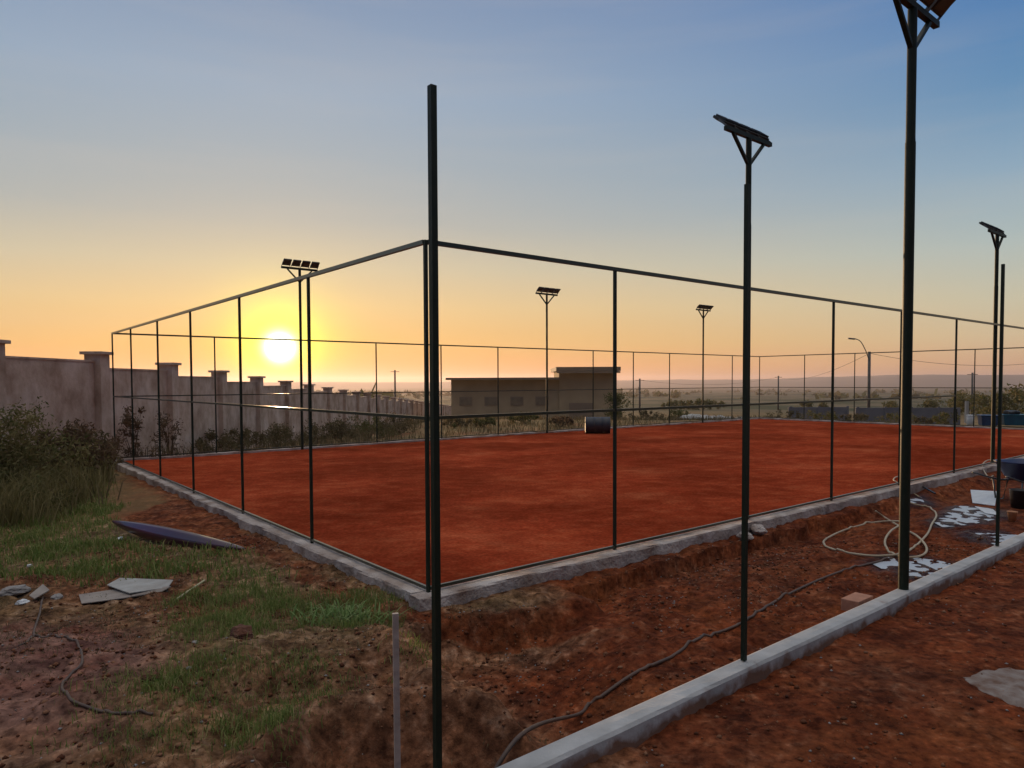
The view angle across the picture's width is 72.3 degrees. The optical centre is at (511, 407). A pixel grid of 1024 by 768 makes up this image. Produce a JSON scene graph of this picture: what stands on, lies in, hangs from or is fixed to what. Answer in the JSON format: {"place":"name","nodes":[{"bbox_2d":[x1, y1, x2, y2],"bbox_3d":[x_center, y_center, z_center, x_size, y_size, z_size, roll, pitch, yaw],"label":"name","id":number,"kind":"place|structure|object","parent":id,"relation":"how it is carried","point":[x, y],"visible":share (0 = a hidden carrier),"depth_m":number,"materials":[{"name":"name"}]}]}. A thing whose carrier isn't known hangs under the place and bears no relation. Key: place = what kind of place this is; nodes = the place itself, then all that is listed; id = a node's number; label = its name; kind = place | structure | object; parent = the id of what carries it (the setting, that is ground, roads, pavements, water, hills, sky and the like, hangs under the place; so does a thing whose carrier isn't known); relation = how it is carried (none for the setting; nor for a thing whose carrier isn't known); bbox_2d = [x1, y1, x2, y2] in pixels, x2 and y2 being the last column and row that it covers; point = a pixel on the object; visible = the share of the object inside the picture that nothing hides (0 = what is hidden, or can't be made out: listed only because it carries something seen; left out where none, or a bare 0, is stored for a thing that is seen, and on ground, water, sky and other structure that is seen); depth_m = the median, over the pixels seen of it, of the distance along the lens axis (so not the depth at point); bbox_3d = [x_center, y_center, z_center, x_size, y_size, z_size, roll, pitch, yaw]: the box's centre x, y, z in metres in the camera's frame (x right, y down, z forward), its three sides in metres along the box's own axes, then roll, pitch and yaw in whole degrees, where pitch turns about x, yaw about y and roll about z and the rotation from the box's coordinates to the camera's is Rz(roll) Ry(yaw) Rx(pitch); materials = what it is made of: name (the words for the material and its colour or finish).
{"place":"outdoors","nodes":[
{"label":"outdoors","id":0,"kind":"place"},
{"bbox_2d":[0,386,1023,767],"bbox_3d":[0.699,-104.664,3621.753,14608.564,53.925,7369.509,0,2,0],"label":"ground","id":1,"kind":"structure","parent":0,"point":[906,664],"depth_m":4.74,"materials":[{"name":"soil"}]},
{"bbox_2d":[0,584,30,596],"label":"rubble piece","id":2,"kind":"object","parent":1,"relation":"on","point":[15,590],"visible":0.91,"depth_m":6.19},
{"bbox_2d":[29,584,48,598],"bbox_3d":[-4.116,1.609,6.105,0.098,0.031,0.399,-1,2,-13],"label":"rock","id":3,"kind":"object","parent":1,"relation":"on","point":[42,589],"visible":1,"depth_m":6.11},
{"bbox_2d":[0,403,82,485],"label":"shrub","id":4,"kind":"object","parent":1,"relation":"on","point":[16,436],"visible":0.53,"depth_m":11.27,"materials":[{"name":"green plant"}]},
{"bbox_2d":[3,475,79,520],"bbox_3d":[-7.052,1.359,10.222,1.462,0.635,1.254,0,2,19],"label":"shrub","id":5,"kind":"object","parent":1,"relation":"on","point":[38,493],"visible":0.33,"depth_m":10.09,"materials":[{"name":"green plant"}]},
{"bbox_2d":[0,396,99,490],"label":"shrub","id":6,"kind":"object","parent":1,"relation":"on","point":[15,441],"visible":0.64,"depth_m":11.04,"materials":[{"name":"green plant"}]},
{"bbox_2d":[3,418,101,483],"bbox_3d":[-7.957,0.897,11.900,1.810,1.423,2.131,-2,2,-32],"label":"shrub","id":7,"kind":"object","parent":1,"relation":"on","point":[64,456],"visible":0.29,"depth_m":12.03,"materials":[{"name":"green plant"}]},
{"bbox_2d":[0,440,130,528],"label":"tall weeds","id":8,"kind":"object","parent":1,"relation":"on","point":[13,497],"visible":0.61,"depth_m":10.39,"materials":[{"name":"plant"}]},
{"bbox_2d":[25,418,118,477],"bbox_3d":[-7.996,0.874,12.727,1.329,1.326,1.474,0,2,0],"label":"shrub","id":9,"kind":"object","parent":1,"relation":"on","point":[71,429],"visible":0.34,"depth_m":12.69,"materials":[{"name":"green plant"}]},
{"bbox_2d":[65,427,118,475],"bbox_3d":[-8.038,0.945,13.275,0.864,1.148,1.230,1,2,33],"label":"shrub","id":10,"kind":"object","parent":1,"relation":"on","point":[95,435],"visible":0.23,"depth_m":13.46,"materials":[{"name":"green plant"}]},
{"bbox_2d":[32,596,153,715],"bbox_3d":[-3.045,1.583,4.703,0.297,0.259,3.514,-2,3,-41],"label":"hose","id":11,"kind":"object","parent":1,"relation":"on","point":[66,692],"visible":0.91,"depth_m":3.89,"materials":[{"name":"rubber"}]},
{"bbox_2d":[98,435,125,469],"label":"shrub","id":12,"kind":"object","parent":1,"relation":"on","point":[117,444],"visible":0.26,"depth_m":15.52,"materials":[{"name":"green plant"}]},
{"bbox_2d":[79,586,170,603],"bbox_3d":[-3.404,1.628,6.105,0.797,0.091,0.433,0,2,0],"label":"plywood board","id":13,"kind":"object","parent":1,"relation":"on","point":[115,594],"visible":0.87,"depth_m":6.07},
{"bbox_2d":[107,578,172,593],"bbox_3d":[-3.412,1.600,6.287,0.792,0.061,0.386,1,2,23],"label":"fibre board","id":14,"kind":"object","parent":13,"relation":"on","point":[131,585],"visible":1,"depth_m":6.31,"materials":[{"name":"concrete"}]},
{"bbox_2d":[116,406,158,456],"bbox_3d":[-8.979,0.719,16.613,0.954,1.548,0.906,1,3,37],"label":"shrub","id":15,"kind":"object","parent":1,"relation":"on","point":[127,422],"visible":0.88,"depth_m":16.60,"materials":[{"name":"green plant"}]},
{"bbox_2d":[140,671,160,681],"bbox_3d":[-1.997,1.489,3.869,0.107,0.055,0.086,0,2,8],"label":"clod","id":16,"kind":"object","parent":1,"relation":"on","point":[150,677],"visible":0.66,"depth_m":3.85,"materials":[{"name":"soil"}]},
{"bbox_2d":[149,411,183,455],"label":"shrub","id":17,"kind":"object","parent":1,"relation":"on","point":[164,424],"visible":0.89,"depth_m":18.52,"materials":[{"name":"green plant"}]},
{"bbox_2d":[112,520,245,549],"bbox_3d":[-4.012,1.495,8.218,2.386,0.175,0.194,1,2,28],"label":"curved hull","id":18,"kind":"object","parent":1,"relation":"on","point":[157,533],"visible":0.95,"depth_m":8.10,"materials":[{"name":"purple plastic"}]},
{"bbox_2d":[0,479,443,767],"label":"grass","id":19,"kind":"structure","parent":1,"relation":"on","point":[235,618],"depth_m":5.70,"materials":[{"name":"plant"}]},
{"bbox_2d":[194,428,251,452],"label":"shrub","id":20,"kind":"object","parent":1,"relation":"on","point":[210,436],"visible":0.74,"depth_m":21.98,"materials":[{"name":"green plant"}]},
{"bbox_2d":[0,339,450,460],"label":"boundary wall","id":21,"kind":"structure","parent":1,"relation":"on","point":[71,390],"depth_m":19.41,"materials":[{"name":"concrete"}]},
{"bbox_2d":[229,624,252,639],"bbox_3d":[-1.823,1.519,4.710,0.152,0.109,0.177,-1,2,-25],"label":"clod","id":22,"kind":"object","parent":1,"relation":"on","point":[241,631],"visible":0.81,"depth_m":4.67,"materials":[{"name":"soil"}]},
{"bbox_2d":[220,427,267,447],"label":"shrub","id":23,"kind":"object","parent":1,"relation":"on","point":[262,436],"visible":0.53,"depth_m":23.77,"materials":[{"name":"green plant"}]},
{"bbox_2d":[239,422,317,446],"bbox_3d":[-8.373,1.032,24.968,2.669,1.036,2.091,-1,2,-23],"label":"shrub","id":24,"kind":"object","parent":1,"relation":"on","point":[284,431],"visible":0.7,"depth_m":24.66,"materials":[{"name":"green plant"}]},
{"bbox_2d":[271,419,336,443],"bbox_3d":[-7.854,0.983,27.168,2.172,1.079,2.769,1,2,20],"label":"shrub","id":25,"kind":"object","parent":1,"relation":"on","point":[305,435],"visible":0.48,"depth_m":27.07,"materials":[{"name":"green plant"}]},
{"bbox_2d":[312,416,362,439],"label":"shrub","id":26,"kind":"object","parent":1,"relation":"on","point":[341,425],"visible":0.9,"depth_m":25.66,"materials":[{"name":"green plant"}]},
{"bbox_2d":[280,594,414,625],"bbox_3d":[-1.241,1.577,5.411,1.023,0.162,0.642,0,2,0],"label":"grass tuft","id":27,"kind":"object","parent":1,"relation":"on","point":[349,612],"visible":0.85,"depth_m":5.41,"materials":[{"name":"green plant"}]},
{"bbox_2d":[348,415,400,438],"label":"shrub","id":28,"kind":"object","parent":1,"relation":"on","point":[366,425],"visible":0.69,"depth_m":27.81,"materials":[{"name":"green plant"}]},
{"bbox_2d":[360,410,415,435],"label":"shrub","id":29,"kind":"object","parent":1,"relation":"on","point":[405,421],"visible":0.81,"depth_m":28.64,"materials":[{"name":"green plant"}]},
{"bbox_2d":[392,612,400,767],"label":"wooden stake","id":30,"kind":"object","parent":1,"relation":"on","point":[396,689],"visible":1,"depth_m":2.58,"materials":[{"name":"grey wood"}]},
{"bbox_2d":[427,84,441,767],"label":"fence post","id":31,"kind":"object","parent":1,"relation":"on","point":[434,413],"visible":1,"depth_m":2.88,"materials":[{"name":"metal"}]},
{"bbox_2d":[442,418,473,426],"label":"shrub","id":32,"kind":"object","parent":1,"relation":"on","point":[458,420],"visible":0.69,"depth_m":30.62,"materials":[{"name":"green plant"}]},
{"bbox_2d":[452,417,495,428],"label":"shrub","id":33,"kind":"object","parent":1,"relation":"on","point":[482,421],"visible":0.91,"depth_m":29.67,"materials":[{"name":"green plant"}]},
{"bbox_2d":[35,413,917,513],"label":"tall dry grass","id":34,"kind":"structure","parent":1,"relation":"on","point":[366,438],"depth_m":26.54,"materials":[{"name":"plant"}]},
{"bbox_2d":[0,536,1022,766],"bbox_3d":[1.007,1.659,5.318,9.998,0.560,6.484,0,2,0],"label":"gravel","id":35,"kind":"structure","parent":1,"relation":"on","point":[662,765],"depth_m":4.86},
{"bbox_2d":[0,534,1023,767],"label":"soil crumbs","id":36,"kind":"object","parent":1,"relation":"on","point":[60,757],"visible":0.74,"depth_m":4.76,"materials":[{"name":"soil"}]},
{"bbox_2d":[508,411,538,423],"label":"shrub","id":37,"kind":"object","parent":1,"relation":"on","point":[526,418],"visible":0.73,"depth_m":33.01,"materials":[{"name":"green plant"}]},
{"bbox_2d":[446,367,620,419],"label":"shed","id":38,"kind":"structure","parent":1,"relation":"on","point":[563,382],"depth_m":69.95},
{"bbox_2d":[459,397,471,405],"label":"window","id":39,"kind":"structure","parent":38,"relation":"in","point":[463,401],"depth_m":69.95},
{"bbox_2d":[484,397,496,405],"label":"window","id":40,"kind":"structure","parent":38,"relation":"in","point":[488,401],"depth_m":69.95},
{"bbox_2d":[510,397,522,405],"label":"window","id":41,"kind":"structure","parent":38,"relation":"in","point":[514,401],"depth_m":69.95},
{"bbox_2d":[535,397,548,405],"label":"window","id":42,"kind":"structure","parent":38,"relation":"in","point":[539,401],"depth_m":69.95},
{"bbox_2d":[569,403,592,419],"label":"door","id":43,"kind":"structure","parent":38,"relation":"in","point":[572,406],"depth_m":69.80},
{"bbox_2d":[548,416,573,426],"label":"shrub","id":44,"kind":"object","parent":1,"relation":"on","point":[561,419],"visible":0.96,"depth_m":30.67,"materials":[{"name":"green plant"}]},
{"bbox_2d":[107,418,1023,611],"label":"court kerb","id":45,"kind":"structure","parent":1,"relation":"on","point":[419,598],"depth_m":7.88,"materials":[{"name":"concrete"}]},
{"bbox_2d":[111,240,430,592],"bbox_3d":[-4.934,-0.082,10.957,0.036,2.919,13.388,-2,3,-39],"label":"metal fence","id":46,"kind":"object","parent":45,"relation":"on","point":[310,410],"visible":0.92,"depth_m":7.61,"materials":[{"name":"metal"}]},
{"bbox_2d":[281,258,319,449],"bbox_3d":[-5.632,-1.284,18.807,1.000,5.264,0.228,-2,3,-39],"label":"floodlight pole","id":47,"kind":"object","parent":45,"relation":"on","point":[287,262],"visible":0.99,"depth_m":18.82,"materials":[{"name":"metal"}]},
{"bbox_2d":[116,333,759,457],"bbox_3d":[1.293,-0.600,24.677,26.996,2.919,0.036,-2,3,-39],"label":"metal fence","id":48,"kind":"object","parent":45,"relation":"on","point":[441,391],"visible":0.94,"depth_m":21.28,"materials":[{"name":"metal"}]},
{"bbox_2d":[535,287,560,432],"bbox_3d":[1.270,-1.515,24.452,1.000,5.264,0.228,-2,3,-39],"label":"floodlight pole","id":49,"kind":"object","parent":45,"relation":"on","point":[547,290],"visible":0.99,"depth_m":24.46,"materials":[{"name":"metal"}]},
{"bbox_2d":[696,304,713,422],"bbox_3d":[8.296,-1.751,30.199,1.000,5.264,0.228,-2,3,-39],"label":"floodlight pole","id":50,"kind":"object","parent":45,"relation":"on","point":[702,307],"visible":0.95,"depth_m":30.22,"materials":[{"name":"metal"}]},
{"bbox_2d":[428,241,1023,586],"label":"metal fence","id":51,"kind":"object","parent":45,"relation":"on","point":[614,410],"visible":0.92,"depth_m":7.66,"materials":[{"name":"metal"}]},
{"bbox_2d":[713,114,771,518],"bbox_3d":[2.921,-0.964,8.901,1.000,5.264,0.230,-2,3,-39],"label":"floodlight pole","id":52,"kind":"object","parent":45,"relation":"on","point":[747,133],"visible":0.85,"depth_m":8.74,"materials":[{"name":"metal"}]},
{"bbox_2d":[760,347,1023,427],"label":"metal fence","id":53,"kind":"object","parent":45,"relation":"on","point":[854,387],"visible":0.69,"depth_m":29.20,"materials":[{"name":"metal"}]},
{"bbox_2d":[979,221,1006,463],"bbox_3d":[10.079,-1.204,14.755,1.000,5.264,0.230,-2,3,-39],"label":"floodlight pole","id":54,"kind":"object","parent":45,"relation":"on","point":[996,231],"visible":0.99,"depth_m":14.66,"materials":[{"name":"metal"}]},
{"bbox_2d":[126,419,1023,587],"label":"court surface","id":55,"kind":"object","parent":1,"relation":"on","point":[508,501],"visible":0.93,"depth_m":12.70,"materials":[{"name":"soil"}]},
{"bbox_2d":[585,417,610,432],"bbox_3d":[2.950,0.620,24.225,0.865,0.584,0.584,0,2,4],"label":"drum","id":56,"kind":"object","parent":55,"relation":"on","point":[597,424],"visible":1,"depth_m":23.98,"materials":[{"name":"paint"}]},
{"bbox_2d":[603,390,632,419],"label":"tree","id":57,"kind":"object","parent":1,"relation":"on","point":[619,403],"visible":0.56,"depth_m":61.69,"materials":[{"name":"green plant"}]},
{"bbox_2d":[628,410,663,419],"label":"shrub","id":58,"kind":"object","parent":1,"relation":"on","point":[644,413],"visible":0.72,"depth_m":48.41,"materials":[{"name":"green plant"}]},
{"bbox_2d":[314,382,1022,399],"bbox_3d":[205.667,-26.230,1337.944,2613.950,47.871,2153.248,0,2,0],"label":"distant woods","id":59,"kind":"object","parent":1,"relation":"on","point":[838,395],"visible":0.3,"depth_m":926.61,"materials":[{"name":"green plant"}]},
{"bbox_2d":[661,399,684,409],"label":"valley tree","id":60,"kind":"object","parent":1,"relation":"on","point":[672,403],"visible":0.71,"depth_m":189.57,"materials":[{"name":"green plant"}]},
{"bbox_2d":[666,409,690,419],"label":"shrub","id":61,"kind":"object","parent":1,"relation":"on","point":[676,412],"visible":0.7,"depth_m":51.72,"materials":[{"name":"green plant"}]},
{"bbox_2d":[494,557,892,767],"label":"hose","id":62,"kind":"object","parent":1,"relation":"on","point":[517,738],"visible":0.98,"depth_m":4.63,"materials":[{"name":"rubber"}]},
{"bbox_2d":[686,398,712,409],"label":"valley tree","id":63,"kind":"object","parent":1,"relation":"on","point":[699,402],"visible":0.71,"depth_m":186.93,"materials":[{"name":"green plant"}]},
{"bbox_2d":[680,414,718,419],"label":"rubble heap","id":64,"kind":"object","parent":1,"relation":"on","point":[690,415],"visible":0.16,"depth_m":49.60,"materials":[{"name":"paint"}]},
{"bbox_2d":[750,524,767,534],"bbox_3d":[3.017,1.498,8.578,0.179,0.118,0.293,0,2,0],"label":"concrete lump","id":65,"kind":"object","parent":1,"relation":"on","point":[758,529],"visible":1,"depth_m":8.51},
{"bbox_2d":[497,532,1023,767],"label":"concrete beam","id":66,"kind":"structure","parent":1,"relation":"on","point":[636,726],"depth_m":4.19,"materials":[{"name":"concrete"}]},
{"bbox_2d":[740,183,750,660],"bbox_3d":[1.443,0.111,4.329,0.028,2.945,0.028,-2,3,-39],"label":"fence post","id":67,"kind":"object","parent":66,"relation":"on","point":[745,400],"visible":1,"depth_m":4.32,"materials":[{"name":"metal"}]},
{"bbox_2d":[893,0,955,589],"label":"floodlight pole","id":68,"kind":"object","parent":66,"relation":"on","point":[938,8],"visible":0.94,"depth_m":5.78,"materials":[{"name":"metal"}]},
{"bbox_2d":[995,264,1004,545],"bbox_3d":[5.099,-0.011,7.320,0.028,2.945,0.028,-2,3,-39],"label":"fence post","id":69,"kind":"object","parent":66,"relation":"on","point":[1000,389],"visible":1,"depth_m":7.31,"materials":[{"name":"metal"}]},
{"bbox_2d":[766,409,806,418],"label":"shrub","id":70,"kind":"object","parent":1,"relation":"on","point":[788,414],"visible":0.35,"depth_m":45.67,"materials":[{"name":"green plant"}]},
{"bbox_2d":[788,406,848,419],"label":"wall","id":71,"kind":"structure","parent":1,"relation":"on","point":[837,410],"depth_m":73.97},
{"bbox_2d":[799,409,837,419],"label":"shrub","id":72,"kind":"object","parent":1,"relation":"on","point":[828,414],"visible":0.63,"depth_m":50.05,"materials":[{"name":"green plant"}]},
{"bbox_2d":[839,412,868,421],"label":"shrub","id":73,"kind":"object","parent":1,"relation":"on","point":[860,417],"visible":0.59,"depth_m":47.77,"materials":[{"name":"green plant"}]},
{"bbox_2d":[841,592,872,610],"bbox_3d":[2.813,1.594,5.713,0.300,0.096,0.143,1,1,-43],"label":"brick","id":74,"kind":"object","parent":1,"relation":"on","point":[851,601],"visible":0.71,"depth_m":5.65,"materials":[{"name":"brick"}]},
{"bbox_2d":[847,338,870,407],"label":"street lamp","id":75,"kind":"object","parent":1,"relation":"on","point":[869,378],"visible":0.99,"depth_m":79.81,"materials":[{"name":"metal"}]},
{"bbox_2d":[855,407,898,421],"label":"wall","id":76,"kind":"structure","parent":1,"relation":"on","point":[875,412],"depth_m":75.97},
{"bbox_2d":[822,502,936,557],"bbox_3d":[4.986,1.582,9.373,1.138,0.168,4.189,1,2,33],"label":"garden hose","id":77,"kind":"object","parent":1,"relation":"on","point":[887,535],"visible":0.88,"depth_m":8.48,"materials":[{"name":"rubber"}]},
{"bbox_2d":[861,411,917,421],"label":"shrub","id":78,"kind":"object","parent":1,"relation":"on","point":[889,417],"visible":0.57,"depth_m":52.27,"materials":[{"name":"green plant"}]},
{"bbox_2d":[882,400,898,407],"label":"valley tree","id":79,"kind":"object","parent":1,"relation":"on","point":[891,404],"visible":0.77,"depth_m":179.19,"materials":[{"name":"green plant"}]},
{"bbox_2d":[874,557,950,576],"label":"puddle","id":80,"kind":"object","parent":1,"relation":"on","point":[892,562],"visible":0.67,"depth_m":7.33,"materials":[{"name":"grey liquid"}]},
{"bbox_2d":[912,416,942,423],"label":"shrub","id":81,"kind":"object","parent":1,"relation":"on","point":[930,421],"visible":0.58,"depth_m":49.54,"materials":[{"name":"green plant"}]},
{"bbox_2d":[916,398,946,407],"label":"valley tree","id":82,"kind":"object","parent":1,"relation":"on","point":[930,403],"visible":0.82,"depth_m":169.55,"materials":[{"name":"green plant"}]},
{"bbox_2d":[912,407,960,424],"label":"wall","id":83,"kind":"structure","parent":1,"relation":"on","point":[926,412],"depth_m":77.98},
{"bbox_2d":[932,410,960,423],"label":"shrub","id":84,"kind":"object","parent":1,"relation":"on","point":[935,418],"visible":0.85,"depth_m":45.90,"materials":[{"name":"green plant"}]},
{"bbox_2d":[945,394,967,413],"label":"valley tree","id":85,"kind":"object","parent":1,"relation":"on","point":[950,405],"visible":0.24,"depth_m":145.09,"materials":[{"name":"green plant"}]},
{"bbox_2d":[934,506,993,526],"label":"puddle","id":86,"kind":"object","parent":1,"relation":"on","point":[965,509],"visible":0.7,"depth_m":9.90,"materials":[{"name":"grey liquid"}]},
{"bbox_2d":[964,401,968,422],"bbox_3d":[21.280,0.237,32.801,0.120,1.015,0.120,0,2,0],"label":"concrete post","id":87,"kind":"object","parent":1,"relation":"on","point":[966,408],"visible":0.79,"depth_m":32.74,"materials":[{"name":"paint"}]},
{"bbox_2d":[951,390,982,414],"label":"valley tree","id":88,"kind":"object","parent":1,"relation":"on","point":[960,399],"visible":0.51,"depth_m":138.26,"materials":[{"name":"green plant"}]},
{"bbox_2d":[966,415,974,424],"bbox_3d":[20.159,0.561,30.819,0.320,0.440,0.320,0,2,0],"label":"plastic drum","id":89,"kind":"object","parent":1,"relation":"on","point":[969,419],"visible":0.85,"depth_m":30.71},
{"bbox_2d":[967,373,977,414],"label":"utility pole","id":90,"kind":"object","parent":1,"relation":"on","point":[972,377],"visible":0.6,"depth_m":129.84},
{"bbox_2d":[965,391,997,414],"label":"valley tree","id":91,"kind":"object","parent":1,"relation":"on","point":[979,402],"visible":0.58,"depth_m":122.03,"materials":[{"name":"green plant"}]},
{"bbox_2d":[971,490,995,505],"bbox_3d":[7.735,1.448,11.465,0.357,0.097,1.782,1,2,32],"label":"white board","id":92,"kind":"object","parent":1,"relation":"on","point":[983,497],"visible":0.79,"depth_m":11.34,"materials":[{"name":"plastic"}]},
{"bbox_2d":[975,506,995,514],"bbox_3d":[6.952,1.515,10.192,0.190,0.029,0.656,0,2,17],"label":"white board","id":93,"kind":"object","parent":1,"relation":"on","point":[988,511],"visible":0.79,"depth_m":10.21,"materials":[{"name":"plastic"}]},
{"bbox_2d":[976,414,997,425],"bbox_3d":[20.968,0.574,30.872,0.720,0.462,0.760,1,2,20],"label":"storage tub","id":94,"kind":"object","parent":1,"relation":"on","point":[984,420],"visible":0.61,"depth_m":30.62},
{"bbox_2d":[963,668,1023,707],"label":"mortar spill","id":95,"kind":"object","parent":1,"relation":"on","point":[997,682],"visible":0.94,"depth_m":4.25,"materials":[{"name":"concrete"}]},
{"bbox_2d":[976,533,1016,544],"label":"puddle","id":96,"kind":"object","parent":1,"relation":"on","point":[1007,537],"visible":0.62,"depth_m":8.63,"materials":[{"name":"grey liquid"}]},
{"bbox_2d":[972,458,1023,498],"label":"wheelbarrow","id":97,"kind":"object","parent":1,"relation":"on","point":[1012,469],"visible":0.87,"depth_m":10.99,"materials":[{"name":"blue plastic"}]},
{"bbox_2d":[978,388,1021,414],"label":"valley tree","id":98,"kind":"object","parent":1,"relation":"on","point":[1004,399],"visible":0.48,"depth_m":114.31,"materials":[{"name":"green plant"}]},
{"bbox_2d":[1007,511,1017,520],"bbox_3d":[6.829,1.487,9.566,0.132,0.125,0.132,0,2,0],"label":"bucket","id":99,"kind":"object","parent":1,"relation":"on","point":[1012,515],"visible":1,"depth_m":9.53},
{"bbox_2d":[1002,414,1023,425],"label":"storage tub","id":100,"kind":"object","parent":1,"relation":"on","point":[1013,419],"visible":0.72,"depth_m":30.72,"materials":[{"name":"teal plastic"}]},
{"bbox_2d":[1003,382,1023,413],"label":"valley tree","id":101,"kind":"object","parent":1,"relation":"on","point":[1011,393],"visible":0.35,"depth_m":117.61,"materials":[{"name":"green plant"}]},
{"bbox_2d":[1009,488,1023,508],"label":"bucket","id":102,"kind":"object","parent":1,"relation":"on","point":[1016,498],"visible":0.99,"depth_m":10.37,"materials":[{"name":"black plastic"}]},
{"bbox_2d":[1013,385,1023,412],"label":"valley tree","id":103,"kind":"object","parent":1,"relation":"on","point":[1015,394],"visible":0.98,"depth_m":106.00,"materials":[{"name":"green plant"}]},
{"bbox_2d":[0,0,1023,382],"label":"sky","id":104,"kind":"structure","parent":0,"point":[159,158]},
{"bbox_2d":[263,374,1023,388],"bbox_3d":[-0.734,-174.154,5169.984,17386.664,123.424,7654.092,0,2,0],"label":"hills","id":105,"kind":"structure","parent":0,"point":[933,380],"depth_m":5812.71,"materials":[{"name":"grey"}]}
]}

